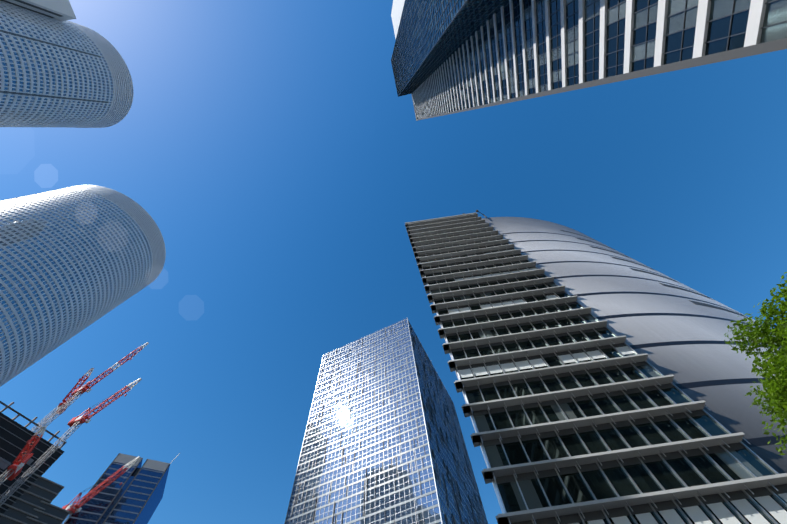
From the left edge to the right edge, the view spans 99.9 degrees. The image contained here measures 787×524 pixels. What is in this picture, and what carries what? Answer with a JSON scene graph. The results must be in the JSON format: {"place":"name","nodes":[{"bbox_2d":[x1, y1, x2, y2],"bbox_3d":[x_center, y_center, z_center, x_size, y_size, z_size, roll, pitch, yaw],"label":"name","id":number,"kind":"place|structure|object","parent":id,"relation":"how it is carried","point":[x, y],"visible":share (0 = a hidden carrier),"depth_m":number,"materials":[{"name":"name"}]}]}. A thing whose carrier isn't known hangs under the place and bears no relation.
{"place":"outdoors","nodes":[
{"label":"outdoors","id":0,"kind":"place"},
{"bbox_2d":[0,401,69,523],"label":"tower under construction","id":1,"kind":"structure","parent":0,"point":[31,497],"depth_m":196.22,"materials":[{"name":"grey"}]},
{"bbox_2d":[0,426,46,484],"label":"crane","id":2,"kind":"object","parent":1,"relation":"on","point":[13,471],"visible":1,"depth_m":182.55,"materials":[{"name":"red metal"}]},
{"bbox_2d":[32,368,93,432],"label":"crane","id":3,"kind":"object","parent":1,"relation":"on","point":[82,382],"visible":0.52,"depth_m":255.37,"materials":[{"name":"red metal"}]},
{"bbox_2d":[32,342,148,432],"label":"crane","id":4,"kind":"object","parent":1,"relation":"on","point":[80,391],"visible":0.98,"depth_m":245.16,"materials":[{"name":"red metal"}]},
{"bbox_2d":[61,456,140,523],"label":"crane","id":5,"kind":"object","parent":1,"relation":"on","point":[71,508],"visible":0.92,"depth_m":215.81,"materials":[{"name":"red metal"}]},
{"bbox_2d":[0,0,133,127],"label":"round tower","id":6,"kind":"structure","parent":0,"point":[58,73],"depth_m":150.50,"materials":[{"name":"white glass"}]},
{"bbox_2d":[0,378,141,505],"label":"crane","id":7,"kind":"object","parent":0,"point":[75,422],"visible":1,"depth_m":216.21,"materials":[{"name":"red metal"}]},
{"bbox_2d":[64,453,179,523],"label":"skyscraper","id":8,"kind":"structure","parent":0,"point":[135,496],"depth_m":238.15,"materials":[{"name":"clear glass"}]},
{"bbox_2d":[284,318,487,523],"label":"tower","id":9,"kind":"structure","parent":0,"point":[383,442],"depth_m":135.60,"materials":[{"name":"blue glass"}]},
{"bbox_2d":[0,0,786,523],"label":"sky","id":10,"kind":"structure","parent":0,"point":[274,152],"materials":[{"name":"blue"}]},
{"label":"ground","id":11,"kind":"structure","parent":0,"visible":0},
{"bbox_2d":[1,0,76,20],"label":"white slab block","id":12,"kind":"structure","parent":11,"relation":"on","point":[60,10],"depth_m":149.16,"materials":[{"name":"white concrete"}]},
{"bbox_2d":[0,185,165,386],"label":"round tower","id":13,"kind":"structure","parent":11,"relation":"on","point":[74,260],"depth_m":176.87,"materials":[{"name":"white glass"}]},
{"bbox_2d":[391,0,786,120],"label":"skyscraper","id":14,"kind":"structure","parent":11,"relation":"on","point":[452,57],"depth_m":50.28,"materials":[{"name":"blue glass"}]},
{"bbox_2d":[405,213,786,523],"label":"tower","id":15,"kind":"structure","parent":11,"relation":"on","point":[575,411],"depth_m":38.22,"materials":[{"name":"black glass"}]},
{"bbox_2d":[481,217,786,473],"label":"curved building facade","id":16,"kind":"structure","parent":11,"relation":"on","point":[671,326],"depth_m":57.02,"materials":[{"name":"grey metal"}]},
{"bbox_3d":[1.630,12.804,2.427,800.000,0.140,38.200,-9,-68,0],"label":"road","id":17,"kind":"structure","parent":0,"visible":0},
{"bbox_3d":[13.413,3.964,2.823,5.290,6.060,5.167,-9,-68,0],"label":"street tree trunk and limbs","id":18,"kind":"object","parent":17,"relation":"on","visible":0},
{"bbox_2d":[724,272,786,454],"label":"street tree","id":19,"kind":"object","parent":18,"relation":"attached to","point":[776,391],"visible":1,"depth_m":9.43,"materials":[{"name":"green plant"}]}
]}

